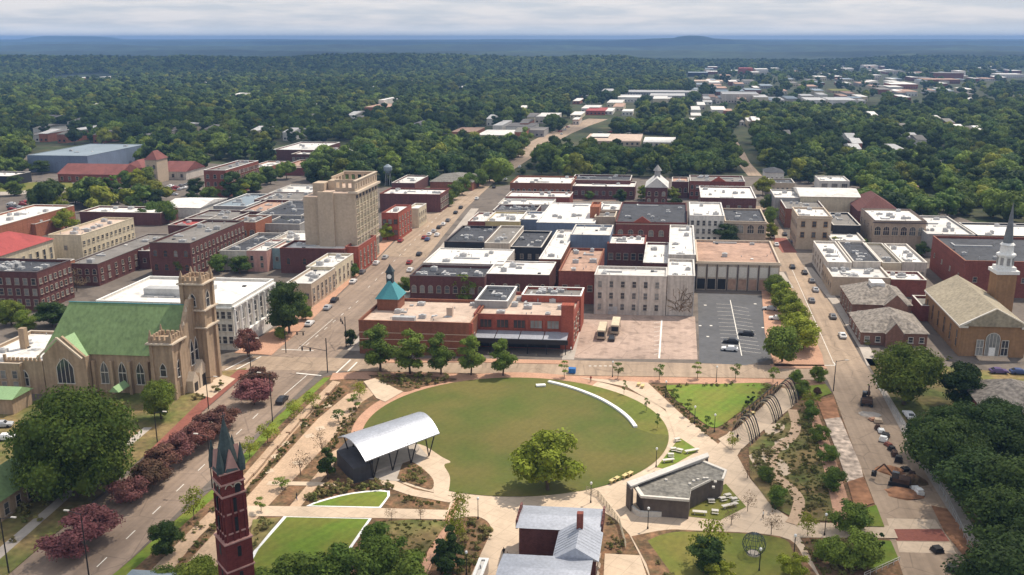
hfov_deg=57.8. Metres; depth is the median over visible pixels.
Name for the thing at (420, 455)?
stage floor
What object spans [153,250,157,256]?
window
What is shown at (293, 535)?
lawn
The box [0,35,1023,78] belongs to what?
terrain
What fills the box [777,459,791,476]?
flagstone patch
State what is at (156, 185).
forest tree
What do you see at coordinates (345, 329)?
signal mast
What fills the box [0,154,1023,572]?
town ground
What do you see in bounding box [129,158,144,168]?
station wing
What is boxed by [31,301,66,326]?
tree
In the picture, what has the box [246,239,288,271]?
building
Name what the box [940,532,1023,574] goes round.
tree
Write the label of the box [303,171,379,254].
tan tower
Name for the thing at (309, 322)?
car
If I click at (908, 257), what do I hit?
shop building
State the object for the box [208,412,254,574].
bell tower
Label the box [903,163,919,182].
forest tree
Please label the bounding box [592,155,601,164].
forest tree
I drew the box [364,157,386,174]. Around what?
forest tree
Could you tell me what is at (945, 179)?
forest tree
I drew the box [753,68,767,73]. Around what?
building
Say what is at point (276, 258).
shop building
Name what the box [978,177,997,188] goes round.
forest tree
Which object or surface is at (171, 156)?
forest tree
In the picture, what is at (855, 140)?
house
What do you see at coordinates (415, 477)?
shrub
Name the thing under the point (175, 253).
window
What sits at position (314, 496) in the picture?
shrub
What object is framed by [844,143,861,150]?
house
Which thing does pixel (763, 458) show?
flagstone patch
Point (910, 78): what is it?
building
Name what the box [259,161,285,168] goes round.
brick building
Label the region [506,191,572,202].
store building
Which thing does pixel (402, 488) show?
path
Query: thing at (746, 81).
building
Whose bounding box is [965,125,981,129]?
house
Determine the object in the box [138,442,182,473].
crape myrtle
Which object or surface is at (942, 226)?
building
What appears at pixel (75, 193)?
forest tree
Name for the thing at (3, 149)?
forest tree
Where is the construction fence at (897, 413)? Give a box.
[878,386,972,552]
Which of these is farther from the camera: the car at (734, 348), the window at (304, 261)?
the window at (304, 261)
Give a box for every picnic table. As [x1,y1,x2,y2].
[718,496,726,500]
[729,496,738,501]
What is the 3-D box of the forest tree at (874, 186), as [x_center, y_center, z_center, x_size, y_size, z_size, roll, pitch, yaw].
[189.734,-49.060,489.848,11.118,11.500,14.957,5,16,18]
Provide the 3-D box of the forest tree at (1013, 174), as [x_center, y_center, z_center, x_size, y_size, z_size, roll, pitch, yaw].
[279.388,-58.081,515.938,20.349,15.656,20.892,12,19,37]
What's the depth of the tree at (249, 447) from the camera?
193.81 m
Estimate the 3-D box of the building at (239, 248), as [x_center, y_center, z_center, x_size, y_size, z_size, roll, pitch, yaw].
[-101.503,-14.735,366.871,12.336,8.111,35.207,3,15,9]
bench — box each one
[662,458,674,462]
[684,448,698,453]
[693,510,706,515]
[721,502,738,508]
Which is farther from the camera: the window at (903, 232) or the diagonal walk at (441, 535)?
the window at (903, 232)
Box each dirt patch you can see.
[817,397,839,419]
[848,477,873,504]
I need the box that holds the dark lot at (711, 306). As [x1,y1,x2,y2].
[698,293,769,364]
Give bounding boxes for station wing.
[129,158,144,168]
[168,161,205,179]
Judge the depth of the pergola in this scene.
214.89 m
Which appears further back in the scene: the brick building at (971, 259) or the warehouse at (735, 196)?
the warehouse at (735, 196)
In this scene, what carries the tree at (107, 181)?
on the town ground at (490, 198)
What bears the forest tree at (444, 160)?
on the woodland floor at (978, 214)
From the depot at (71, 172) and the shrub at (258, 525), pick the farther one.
the depot at (71, 172)
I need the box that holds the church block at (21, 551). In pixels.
[0,368,245,574]
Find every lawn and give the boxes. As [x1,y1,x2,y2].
[0,181,72,191]
[254,517,367,573]
[313,491,386,506]
[364,377,668,495]
[648,532,793,574]
[657,439,698,467]
[666,383,769,426]
[689,484,745,519]
[809,384,831,398]
[865,505,883,526]
[871,540,898,569]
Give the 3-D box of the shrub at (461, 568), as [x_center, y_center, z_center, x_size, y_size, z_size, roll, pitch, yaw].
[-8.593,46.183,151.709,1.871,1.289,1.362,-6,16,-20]
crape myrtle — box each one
[31,513,104,561]
[67,503,125,537]
[105,474,149,503]
[128,458,170,488]
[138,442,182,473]
[158,430,196,456]
[180,421,215,448]
[191,410,231,434]
[211,404,241,424]
[231,378,274,404]
[237,365,278,386]
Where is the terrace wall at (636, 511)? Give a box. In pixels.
[631,505,661,516]
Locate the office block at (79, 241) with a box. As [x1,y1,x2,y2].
[48,217,134,259]
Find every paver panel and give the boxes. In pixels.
[304,433,313,437]
[314,426,325,430]
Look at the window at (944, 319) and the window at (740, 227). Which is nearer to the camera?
the window at (944, 319)
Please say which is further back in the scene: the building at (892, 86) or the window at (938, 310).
the building at (892, 86)
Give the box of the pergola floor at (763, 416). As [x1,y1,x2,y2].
[719,388,795,448]
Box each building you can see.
[0,171,31,184]
[0,204,75,234]
[0,258,74,310]
[0,386,32,414]
[31,219,62,235]
[33,132,40,141]
[77,125,96,129]
[138,247,151,268]
[149,220,244,275]
[168,215,216,233]
[184,209,253,221]
[219,232,286,270]
[236,214,271,237]
[240,199,289,214]
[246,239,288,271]
[254,191,312,201]
[256,200,303,218]
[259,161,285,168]
[265,216,304,232]
[267,240,292,268]
[269,184,312,193]
[272,230,304,239]
[280,240,351,272]
[285,160,305,175]
[287,267,335,306]
[291,151,310,161]
[306,253,353,288]
[345,235,376,269]
[358,298,483,356]
[365,104,391,109]
[379,97,397,103]
[379,188,448,211]
[381,204,411,239]
[409,264,491,299]
[411,203,426,227]
[423,248,514,265]
[429,172,480,190]
[444,225,498,248]
[451,127,484,134]
[468,212,493,225]
[473,292,579,354]
[475,285,516,307]
[479,130,514,136]
[484,225,523,248]
[485,211,526,226]
[486,260,555,291]
[493,120,511,129]
[493,204,540,211]
[498,198,555,211]
[505,123,538,129]
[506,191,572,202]
[510,176,576,191]
[510,230,551,260]
[520,211,543,230]
[521,286,584,331]
[528,127,548,136]
[535,113,561,122]
[539,229,571,284]
[559,248,604,303]
[570,111,585,118]
[571,174,631,183]
[573,98,583,103]
[573,118,581,124]
[573,181,636,199]
[581,105,601,110]
[586,107,607,114]
[587,134,642,145]
[590,202,600,217]
[591,133,609,137]
[594,211,616,233]
[594,266,667,315]
[601,202,621,215]
[605,108,614,114]
[607,100,624,106]
[607,234,646,266]
[612,103,625,110]
[615,202,687,241]
[618,95,641,101]
[622,109,633,115]
[626,452,726,518]
[627,90,696,95]
[643,137,675,146]
[643,242,668,292]
[650,93,684,98]
[653,96,667,102]
[666,259,694,315]
[669,225,695,263]
[672,177,688,197]
[688,72,707,76]
[688,202,724,239]
[689,175,744,198]
[690,113,700,117]
[691,106,700,112]
[694,80,722,83]
[695,239,780,290]
[696,102,704,109]
[702,96,709,99]
[702,100,711,104]
[706,71,717,74]
[708,81,719,83]
[708,94,715,101]
[710,106,725,113]
[715,90,727,94]
[715,98,723,103]
[716,86,726,89]
[720,91,758,102]
[723,208,767,240]
[728,80,737,85]
[733,82,743,87]
[738,67,752,73]
[741,79,753,83]
[743,88,761,93]
[745,118,751,126]
[752,94,767,100]
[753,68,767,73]
[759,84,772,88]
[768,178,794,193]
[779,199,825,227]
[782,96,797,101]
[790,207,832,249]
[798,85,817,89]
[798,94,813,98]
[801,97,825,103]
[809,89,823,93]
[812,76,826,80]
[812,241,851,278]
[814,93,827,97]
[814,176,849,187]
[822,97,856,104]
[822,262,890,295]
[826,89,850,92]
[828,231,864,242]
[829,212,860,233]
[834,94,846,96]
[837,241,880,268]
[840,91,855,95]
[846,96,862,99]
[852,94,867,100]
[853,82,868,86]
[860,65,877,68]
[860,208,927,250]
[865,243,901,270]
[872,87,892,93]
[882,85,903,88]
[883,80,899,83]
[884,83,917,88]
[884,144,903,149]
[884,243,927,277]
[886,271,926,296]
[888,70,904,73]
[892,91,905,95]
[893,95,910,100]
[896,89,917,95]
[904,76,916,80]
[911,295,929,320]
[914,79,927,83]
[917,78,959,83]
[919,215,975,255]
[921,88,935,93]
[929,236,1023,297]
[930,72,963,78]
[951,70,965,74]
[954,87,972,92]
[958,222,1023,236]
[975,77,994,80]
[990,73,1023,77]
[1003,70,1021,73]
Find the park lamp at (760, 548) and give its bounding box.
[758,547,761,570]
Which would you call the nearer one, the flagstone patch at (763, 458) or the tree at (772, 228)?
the flagstone patch at (763, 458)
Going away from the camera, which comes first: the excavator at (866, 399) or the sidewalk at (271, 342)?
the excavator at (866, 399)
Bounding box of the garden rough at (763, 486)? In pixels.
[749,412,832,520]
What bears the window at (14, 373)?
in the church hall at (11, 374)
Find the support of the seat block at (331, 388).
on the street walk at (181, 546)
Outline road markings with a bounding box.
[97,210,834,566]
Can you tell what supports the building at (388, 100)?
on the woodland floor at (978, 214)
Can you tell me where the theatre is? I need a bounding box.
[570,224,613,265]
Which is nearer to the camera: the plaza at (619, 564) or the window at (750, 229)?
the plaza at (619, 564)
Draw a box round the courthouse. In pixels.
[96,276,275,349]
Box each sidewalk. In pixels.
[235,240,393,354]
[330,372,823,385]
[347,208,477,350]
[383,358,567,363]
[770,364,826,368]
[779,272,793,287]
[804,267,873,365]
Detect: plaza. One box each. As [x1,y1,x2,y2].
[364,378,402,401]
[448,491,599,574]
[585,378,897,574]
[604,553,645,574]
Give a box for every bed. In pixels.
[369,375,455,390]
[397,461,433,488]
[632,529,816,574]
[762,282,823,365]
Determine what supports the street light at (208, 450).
on the park ground at (286, 496)
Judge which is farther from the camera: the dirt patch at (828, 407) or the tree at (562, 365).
the tree at (562, 365)
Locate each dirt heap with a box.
[858,411,881,416]
[874,465,905,475]
[884,486,924,499]
[906,474,928,485]
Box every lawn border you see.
[253,516,371,558]
[307,490,389,507]
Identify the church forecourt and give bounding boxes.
[194,375,234,397]
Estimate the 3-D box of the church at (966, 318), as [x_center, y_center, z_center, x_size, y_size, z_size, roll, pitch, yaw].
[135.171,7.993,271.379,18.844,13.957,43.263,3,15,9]
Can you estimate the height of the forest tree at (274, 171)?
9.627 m
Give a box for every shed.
[79,206,177,225]
[213,193,275,209]
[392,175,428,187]
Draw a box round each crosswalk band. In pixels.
[886,518,939,528]
[897,541,955,552]
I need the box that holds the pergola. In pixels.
[732,378,799,444]
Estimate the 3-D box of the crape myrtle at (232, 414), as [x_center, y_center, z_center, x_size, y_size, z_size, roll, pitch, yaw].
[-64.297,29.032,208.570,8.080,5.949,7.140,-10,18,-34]
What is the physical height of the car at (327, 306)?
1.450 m
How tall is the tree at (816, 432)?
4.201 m
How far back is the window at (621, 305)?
294.78 m
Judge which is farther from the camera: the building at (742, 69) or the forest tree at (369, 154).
the building at (742, 69)
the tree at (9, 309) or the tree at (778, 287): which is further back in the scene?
the tree at (778, 287)
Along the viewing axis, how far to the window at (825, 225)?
383.25 m
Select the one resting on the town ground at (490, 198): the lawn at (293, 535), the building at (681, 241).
the building at (681, 241)
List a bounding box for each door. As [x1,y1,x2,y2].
[195,381,198,391]
[202,373,205,385]
[608,306,616,314]
[988,347,994,355]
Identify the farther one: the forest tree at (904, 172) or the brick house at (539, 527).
the forest tree at (904, 172)
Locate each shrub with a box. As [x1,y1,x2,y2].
[9,536,16,542]
[15,501,27,512]
[20,514,29,522]
[33,514,42,521]
[253,523,261,530]
[310,492,317,501]
[317,488,326,495]
[323,482,334,488]
[336,486,347,493]
[341,478,353,486]
[372,478,381,483]
[384,374,390,380]
[400,473,408,481]
[412,473,418,479]
[440,372,449,380]
[453,565,464,574]
[458,535,468,540]
[473,540,481,549]
[479,530,489,538]
[483,526,493,531]
[804,546,811,553]
[809,502,817,507]
[811,465,819,472]
[816,493,826,501]
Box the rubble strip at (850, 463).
[825,417,862,481]
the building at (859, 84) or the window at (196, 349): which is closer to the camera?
the window at (196, 349)
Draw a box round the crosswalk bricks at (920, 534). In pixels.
[894,529,948,540]
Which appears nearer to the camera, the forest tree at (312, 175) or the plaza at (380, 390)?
the plaza at (380, 390)
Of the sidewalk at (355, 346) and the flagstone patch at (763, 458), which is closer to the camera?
the flagstone patch at (763, 458)
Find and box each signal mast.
[284,330,304,352]
[299,338,327,372]
[340,317,346,346]
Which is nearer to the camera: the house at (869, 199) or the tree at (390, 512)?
the tree at (390, 512)
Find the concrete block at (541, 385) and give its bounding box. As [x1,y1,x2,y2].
[536,383,545,386]
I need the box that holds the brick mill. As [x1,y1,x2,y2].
[204,160,258,196]
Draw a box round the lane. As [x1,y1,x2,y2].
[736,142,761,175]
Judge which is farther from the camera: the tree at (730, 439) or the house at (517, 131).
the house at (517, 131)
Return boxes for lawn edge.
[422,380,668,434]
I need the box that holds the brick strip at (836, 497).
[811,415,847,525]
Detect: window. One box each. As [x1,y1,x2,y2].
[0,370,6,378]
[3,500,11,516]
[6,278,11,284]
[7,288,12,294]
[11,371,18,378]
[13,381,19,386]
[14,278,18,284]
[15,288,20,295]
[15,492,21,506]
[22,278,27,284]
[23,370,29,386]
[24,289,29,295]
[25,299,30,305]
[26,487,32,499]
[31,278,36,285]
[32,289,37,295]
[42,249,46,258]
[49,247,53,258]
[56,358,75,383]
[100,361,110,383]
[118,362,127,382]
[136,362,145,384]
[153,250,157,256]
[154,264,159,270]
[163,250,167,256]
[164,264,168,270]
[173,250,177,257]
[183,250,188,257]
[185,264,189,271]
[190,340,195,365]
[194,336,198,360]
[216,496,218,509]
[217,516,220,529]
[220,311,225,319]
[221,324,226,331]
[222,336,227,343]
[226,311,232,319]
[227,324,233,331]
[229,336,233,343]
[233,497,236,511]
[235,517,238,530]
[237,545,241,556]
[286,258,290,264]
[302,258,306,264]
[393,219,397,224]
[411,285,416,292]
[419,285,424,292]
[428,285,432,292]
[436,285,440,292]
[444,286,449,293]
[453,286,457,293]
[469,287,474,293]
[479,319,491,327]
[496,319,508,328]
[513,319,525,328]
[530,320,541,328]
[546,320,558,329]
[587,285,592,291]
[597,292,601,298]
[597,303,601,309]
[608,253,612,259]
[608,292,613,298]
[609,281,613,287]
[615,253,620,259]
[619,304,624,310]
[620,292,624,299]
[623,253,627,259]
[631,253,635,259]
[631,304,635,310]
[632,281,636,288]
[638,253,642,260]
[643,282,647,288]
[643,293,647,299]
[648,230,653,236]
[654,293,658,299]
[654,305,658,311]
[655,282,659,288]
[658,230,663,236]
[737,224,743,233]
[747,225,753,233]
[757,225,764,233]
[823,221,827,227]
[874,226,880,235]
[875,336,880,342]
[882,226,889,235]
[891,226,898,235]
[900,227,906,235]
[908,337,913,343]
[909,227,915,235]
[917,227,924,235]
[918,337,924,343]
[930,304,933,320]
[936,310,939,326]
[941,316,945,332]
[947,322,951,339]
[954,329,957,346]
[975,340,983,355]
[984,333,1000,355]
[999,340,1008,356]
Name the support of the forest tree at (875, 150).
on the woodland floor at (978, 214)
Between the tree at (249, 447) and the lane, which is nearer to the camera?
the tree at (249, 447)
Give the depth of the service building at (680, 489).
174.15 m
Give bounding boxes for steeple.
[987,203,1019,311]
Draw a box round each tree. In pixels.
[0,143,11,157]
[0,156,16,170]
[0,299,25,325]
[1,383,141,501]
[2,181,25,195]
[4,140,25,158]
[4,167,15,170]
[6,175,22,183]
[11,157,31,170]
[13,309,37,329]
[25,178,65,203]
[28,160,49,173]
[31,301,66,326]
[40,195,69,204]
[50,208,80,227]
[61,186,75,203]
[67,176,107,201]
[72,267,87,291]
[83,184,120,207]
[102,177,111,190]
[109,175,117,202]
[110,182,121,203]
[117,170,132,188]
[118,188,133,205]
[126,168,147,185]
[134,183,148,201]
[135,208,146,211]
[139,379,177,418]
[141,166,155,181]
[142,185,150,202]
[145,179,174,201]
[145,201,159,209]
[147,189,164,201]
[147,519,185,555]
[150,562,179,574]
[155,200,177,220]
[166,154,175,160]
[167,152,184,160]
[171,553,218,574]
[173,258,183,270]
[179,146,202,159]
[179,486,207,517]
[184,153,210,164]
[185,177,204,194]
[185,190,199,197]
[195,150,211,166]
[198,186,220,197]
[208,253,228,271]
[218,170,243,197]
[228,255,251,273]
[230,183,249,193]
[233,327,261,356]
[241,436,258,457]
[244,171,266,191]
[253,496,265,511]
[254,565,275,574]
[255,138,276,162]
[255,420,279,442]
[259,167,264,174]
[261,166,277,183]
[262,166,277,173]
[265,280,306,332]
[269,551,328,574]
[272,476,290,488]
[274,280,287,300]
[274,326,287,338]
[275,161,295,178]
[284,399,302,418]
[289,450,313,474]
[291,295,309,318]
[299,157,330,177]
[302,391,321,408]
[303,306,312,319]
[304,161,320,182]
[306,542,376,574]
[309,143,332,156]
[310,428,331,448]
[316,159,334,180]
[316,447,336,478]
[322,154,334,170]
[327,149,334,156]
[330,409,344,420]
[331,157,351,178]
[332,145,352,159]
[342,149,353,158]
[344,328,357,345]
[345,160,371,177]
[346,394,360,407]
[347,150,367,161]
[350,263,359,275]
[351,381,366,397]
[356,165,373,176]
[357,521,391,550]
[358,142,378,158]
[359,323,398,370]
[361,533,407,574]
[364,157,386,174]
[365,152,379,160]
[369,149,386,162]
[376,163,388,181]
[379,223,393,240]
[380,548,432,574]
[382,163,411,179]
[384,151,400,163]
[384,506,396,520]
[386,160,402,181]
[390,328,427,373]
[391,156,404,164]
[392,145,409,160]
[394,140,410,153]
[397,150,417,162]
[397,276,409,290]
[403,158,415,174]
[414,153,438,174]
[416,165,438,180]
[416,505,426,519]
[425,332,456,373]
[426,149,443,158]
[430,142,447,153]
[430,538,455,574]
[436,154,453,173]
[442,504,466,541]
[443,150,463,154]
[444,146,457,152]
[444,524,464,565]
[446,156,467,172]
[447,154,461,169]
[447,184,462,199]
[448,191,455,204]
[451,177,471,194]
[451,274,478,299]
[451,490,470,519]
[457,334,485,374]
[458,156,482,172]
[462,172,478,182]
[467,151,477,160]
[473,145,488,157]
[473,169,489,186]
[475,151,488,163]
[479,150,505,161]
[480,167,493,181]
[482,156,515,182]
[489,337,518,375]
[498,148,508,160]
[505,151,511,162]
[508,427,586,489]
[517,168,525,174]
[530,141,557,159]
[535,157,549,173]
[536,154,552,163]
[543,152,553,169]
[552,155,559,171]
[554,146,567,155]
[555,154,573,175]
[558,360,568,376]
[560,146,581,157]
[563,152,593,175]
[582,152,594,172]
[585,191,594,199]
[588,163,605,174]
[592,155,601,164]
[594,152,615,165]
[594,156,618,174]
[601,143,626,165]
[608,166,627,174]
[612,189,626,201]
[613,362,623,378]
[614,150,628,170]
[623,150,633,165]
[628,151,641,168]
[631,162,645,176]
[637,185,645,199]
[640,150,670,173]
[644,398,649,410]
[653,364,664,379]
[666,154,676,161]
[667,186,679,197]
[667,197,682,202]
[670,152,698,171]
[670,388,678,401]
[671,156,689,176]
[684,399,692,415]
[685,534,727,574]
[688,518,732,550]
[690,149,716,156]
[692,362,701,378]
[694,158,713,174]
[695,150,718,160]
[702,415,713,433]
[704,560,736,574]
[706,158,716,173]
[712,223,740,239]
[713,158,727,172]
[717,156,729,163]
[719,143,734,157]
[723,502,739,523]
[726,158,748,171]
[727,432,740,445]
[728,153,740,164]
[730,363,741,378]
[740,489,756,511]
[743,461,755,477]
[752,176,775,194]
[757,194,771,207]
[757,466,775,482]
[762,324,802,361]
[763,206,778,222]
[763,274,787,293]
[763,510,783,534]
[765,148,779,167]
[766,222,778,236]
[767,484,789,506]
[768,366,779,377]
[769,148,791,175]
[770,280,791,294]
[770,288,797,306]
[771,496,776,509]
[775,552,809,574]
[777,294,804,312]
[777,301,811,320]
[781,311,806,336]
[787,157,811,179]
[787,316,821,348]
[788,148,807,167]
[788,369,803,383]
[791,157,822,170]
[793,379,810,395]
[797,512,819,535]
[799,164,818,182]
[801,390,820,406]
[804,400,819,419]
[808,365,828,382]
[808,424,831,440]
[811,534,847,565]
[813,387,821,394]
[814,151,825,170]
[814,443,840,461]
[821,157,841,175]
[821,466,848,491]
[823,498,873,531]
[826,525,885,569]
[836,154,843,158]
[839,151,871,174]
[840,161,865,182]
[841,167,855,181]
[847,148,857,153]
[852,170,867,183]
[855,161,882,175]
[857,174,875,187]
[857,187,880,194]
[866,146,888,157]
[867,177,888,190]
[867,183,880,190]
[867,340,947,404]
[873,167,900,180]
[876,148,912,160]
[878,154,892,162]
[878,190,911,208]
[878,532,884,548]
[879,161,901,172]
[883,179,913,191]
[887,174,897,182]
[889,158,911,167]
[892,186,917,198]
[893,161,910,179]
[894,147,917,163]
[899,414,994,474]
[901,404,968,444]
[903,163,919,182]
[905,194,924,214]
[906,182,918,189]
[906,195,947,215]
[910,168,935,189]
[912,145,927,166]
[915,189,928,196]
[915,241,930,255]
[921,154,938,167]
[924,163,950,171]
[925,158,941,185]
[930,177,938,186]
[930,442,1006,507]
[933,170,958,191]
[936,151,954,163]
[937,360,986,408]
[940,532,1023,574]
[946,164,962,177]
[948,176,972,186]
[950,150,961,160]
[950,163,967,175]
[952,150,972,163]
[952,398,1020,442]
[955,184,979,199]
[957,179,981,192]
[958,197,977,214]
[960,190,977,202]
[960,483,1023,539]
[965,151,982,168]
[965,166,989,181]
[971,452,1023,498]
[973,148,998,156]
[975,161,998,176]
[975,184,989,205]
[977,412,1023,459]
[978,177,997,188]
[978,395,1023,416]
[978,497,1023,544]
[979,187,1006,217]
[980,152,1002,162]
[988,165,1004,177]
[993,157,1023,170]
[993,177,1023,191]
[994,166,1008,179]
[994,190,1023,220]
[996,169,1023,191]
[997,147,1013,153]
[1001,152,1023,163]
[1005,155,1015,161]
[1007,528,1023,541]
[1011,437,1023,455]
[1015,142,1023,165]
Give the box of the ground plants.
[180,376,862,574]
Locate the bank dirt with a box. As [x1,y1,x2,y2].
[931,505,973,556]
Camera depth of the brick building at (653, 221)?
406.56 m
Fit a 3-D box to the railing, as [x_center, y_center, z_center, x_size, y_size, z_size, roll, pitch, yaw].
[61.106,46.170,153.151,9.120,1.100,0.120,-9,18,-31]
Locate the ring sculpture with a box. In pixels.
[742,532,765,556]
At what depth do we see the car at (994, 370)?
242.58 m
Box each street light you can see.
[0,516,16,572]
[63,509,89,574]
[154,411,166,441]
[193,433,212,487]
[205,376,216,408]
[248,338,258,367]
[257,372,272,421]
[833,359,848,390]
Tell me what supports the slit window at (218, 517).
in the bell tower at (233, 535)
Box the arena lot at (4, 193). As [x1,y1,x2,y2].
[0,182,74,194]
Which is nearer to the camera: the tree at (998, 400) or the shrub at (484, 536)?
the shrub at (484, 536)
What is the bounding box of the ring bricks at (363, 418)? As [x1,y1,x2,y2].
[351,372,597,432]
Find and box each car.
[0,420,13,427]
[0,432,14,440]
[275,395,288,403]
[304,320,314,325]
[323,304,331,309]
[330,297,338,301]
[608,334,614,340]
[721,345,737,351]
[723,337,738,343]
[738,330,753,335]
[763,305,776,310]
[769,315,778,319]
[808,278,814,282]
[808,297,814,302]
[812,287,818,291]
[829,313,836,318]
[838,332,846,338]
[902,410,914,419]
[988,367,1008,373]
[1009,367,1023,374]
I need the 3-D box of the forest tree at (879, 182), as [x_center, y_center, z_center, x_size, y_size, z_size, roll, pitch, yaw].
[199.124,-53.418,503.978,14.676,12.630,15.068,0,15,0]
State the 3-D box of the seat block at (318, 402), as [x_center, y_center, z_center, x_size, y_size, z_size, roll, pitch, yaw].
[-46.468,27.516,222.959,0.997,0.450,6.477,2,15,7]
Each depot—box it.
[57,163,140,182]
[536,202,603,236]
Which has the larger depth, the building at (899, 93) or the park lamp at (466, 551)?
the building at (899, 93)
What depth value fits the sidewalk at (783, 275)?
340.82 m
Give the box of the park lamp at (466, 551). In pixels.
[465,550,467,574]
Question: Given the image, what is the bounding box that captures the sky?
[0,0,1023,39]
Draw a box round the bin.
[568,367,575,372]
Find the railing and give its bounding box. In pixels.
[864,557,899,574]
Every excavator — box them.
[860,385,872,407]
[871,464,910,488]
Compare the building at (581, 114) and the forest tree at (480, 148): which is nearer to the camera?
the forest tree at (480, 148)
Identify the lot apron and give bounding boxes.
[562,332,579,359]
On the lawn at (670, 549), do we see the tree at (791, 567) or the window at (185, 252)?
the tree at (791, 567)
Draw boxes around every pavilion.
[337,412,439,483]
[375,264,405,310]
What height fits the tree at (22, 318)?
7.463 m
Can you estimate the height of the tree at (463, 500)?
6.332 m
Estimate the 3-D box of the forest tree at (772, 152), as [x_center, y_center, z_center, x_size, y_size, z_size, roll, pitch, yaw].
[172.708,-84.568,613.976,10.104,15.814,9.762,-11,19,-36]
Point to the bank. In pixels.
(931, 397)
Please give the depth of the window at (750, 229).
390.95 m
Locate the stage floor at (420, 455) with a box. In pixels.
[370,443,427,480]
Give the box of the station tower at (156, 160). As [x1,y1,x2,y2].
[144,150,168,181]
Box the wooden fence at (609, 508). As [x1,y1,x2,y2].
[586,486,625,546]
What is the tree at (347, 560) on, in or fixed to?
on the park ground at (286, 496)
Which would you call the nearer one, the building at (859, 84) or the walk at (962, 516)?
the walk at (962, 516)
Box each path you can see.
[247,505,447,518]
[267,481,334,485]
[381,480,485,501]
[418,444,449,496]
[766,409,804,524]
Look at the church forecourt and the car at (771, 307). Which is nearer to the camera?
the church forecourt
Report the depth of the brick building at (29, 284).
300.75 m
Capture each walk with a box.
[0,427,151,557]
[145,370,248,454]
[152,381,339,570]
[186,388,373,565]
[290,449,337,505]
[398,382,676,498]
[422,498,459,573]
[876,383,980,546]
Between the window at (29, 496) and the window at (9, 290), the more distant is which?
the window at (9, 290)
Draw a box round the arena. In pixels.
[27,144,141,172]
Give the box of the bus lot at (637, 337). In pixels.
[574,313,697,358]
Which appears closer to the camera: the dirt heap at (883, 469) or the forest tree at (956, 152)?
the dirt heap at (883, 469)
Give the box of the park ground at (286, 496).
[121,371,902,574]
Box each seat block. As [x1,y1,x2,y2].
[244,473,252,485]
[249,459,265,474]
[261,446,276,459]
[274,433,288,446]
[286,420,299,433]
[299,408,311,419]
[312,396,324,407]
[325,383,336,393]
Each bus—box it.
[597,321,607,338]
[611,316,620,333]
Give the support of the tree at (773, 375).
on the sidewalk at (352, 375)
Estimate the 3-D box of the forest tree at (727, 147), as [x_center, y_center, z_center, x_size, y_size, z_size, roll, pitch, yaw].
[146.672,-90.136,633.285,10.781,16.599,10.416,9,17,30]
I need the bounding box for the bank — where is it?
[865,358,1023,522]
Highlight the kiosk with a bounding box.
[472,557,488,574]
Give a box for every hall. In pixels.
[0,231,54,258]
[0,330,53,386]
[0,458,38,521]
[170,197,226,217]
[645,165,668,201]
[770,189,799,217]
[793,187,860,212]
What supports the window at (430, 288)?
in the brick building at (429, 281)
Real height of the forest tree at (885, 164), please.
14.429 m
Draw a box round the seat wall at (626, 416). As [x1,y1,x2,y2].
[548,380,636,427]
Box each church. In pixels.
[3,266,221,399]
[924,275,1023,361]
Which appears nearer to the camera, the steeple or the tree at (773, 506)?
the tree at (773, 506)
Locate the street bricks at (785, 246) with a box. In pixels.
[772,238,796,252]
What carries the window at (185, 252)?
in the brick building at (196, 247)
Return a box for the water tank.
[384,164,391,184]
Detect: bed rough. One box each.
[251,517,280,549]
[383,520,447,555]
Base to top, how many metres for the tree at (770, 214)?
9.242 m
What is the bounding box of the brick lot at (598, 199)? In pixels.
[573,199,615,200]
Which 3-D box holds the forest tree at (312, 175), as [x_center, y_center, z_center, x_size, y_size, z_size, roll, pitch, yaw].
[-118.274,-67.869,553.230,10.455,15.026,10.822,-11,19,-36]
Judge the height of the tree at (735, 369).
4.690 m
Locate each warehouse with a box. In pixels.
[71,234,167,285]
[275,142,339,160]
[698,186,755,208]
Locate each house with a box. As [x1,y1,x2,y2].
[33,124,67,132]
[38,129,68,141]
[57,130,88,142]
[93,130,118,143]
[127,569,179,574]
[173,124,201,130]
[250,126,273,132]
[282,128,307,140]
[349,111,361,118]
[486,115,497,125]
[496,554,592,574]
[514,127,529,135]
[516,502,604,555]
[520,119,534,123]
[527,113,540,122]
[553,511,602,574]
[749,116,759,121]
[762,167,784,177]
[840,279,912,317]
[841,133,854,138]
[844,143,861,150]
[845,138,861,149]
[848,307,928,347]
[850,191,896,223]
[900,132,915,139]
[910,135,926,145]
[940,118,954,123]
[961,378,1023,410]
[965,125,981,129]
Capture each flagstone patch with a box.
[749,448,765,467]
[764,423,784,434]
[774,438,788,449]
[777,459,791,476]
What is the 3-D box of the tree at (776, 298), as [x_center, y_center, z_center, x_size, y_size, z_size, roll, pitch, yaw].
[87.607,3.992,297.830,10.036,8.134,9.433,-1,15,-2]
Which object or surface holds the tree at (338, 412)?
on the park ground at (286, 496)
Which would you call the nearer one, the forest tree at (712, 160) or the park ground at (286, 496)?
the park ground at (286, 496)
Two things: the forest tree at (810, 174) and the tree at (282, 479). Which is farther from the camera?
the forest tree at (810, 174)
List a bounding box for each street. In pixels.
[9,257,425,574]
[222,356,831,379]
[380,119,606,257]
[756,206,804,271]
[786,265,964,574]
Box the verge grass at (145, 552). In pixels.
[113,377,329,574]
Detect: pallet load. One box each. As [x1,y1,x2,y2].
[874,417,882,423]
[877,428,884,433]
[878,435,887,442]
[881,431,889,439]
[883,441,891,446]
[887,445,895,451]
[891,449,898,456]
[894,454,902,463]
[900,466,910,471]
[909,485,918,489]
[914,487,924,495]
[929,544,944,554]
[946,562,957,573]
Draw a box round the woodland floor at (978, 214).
[22,72,1023,222]

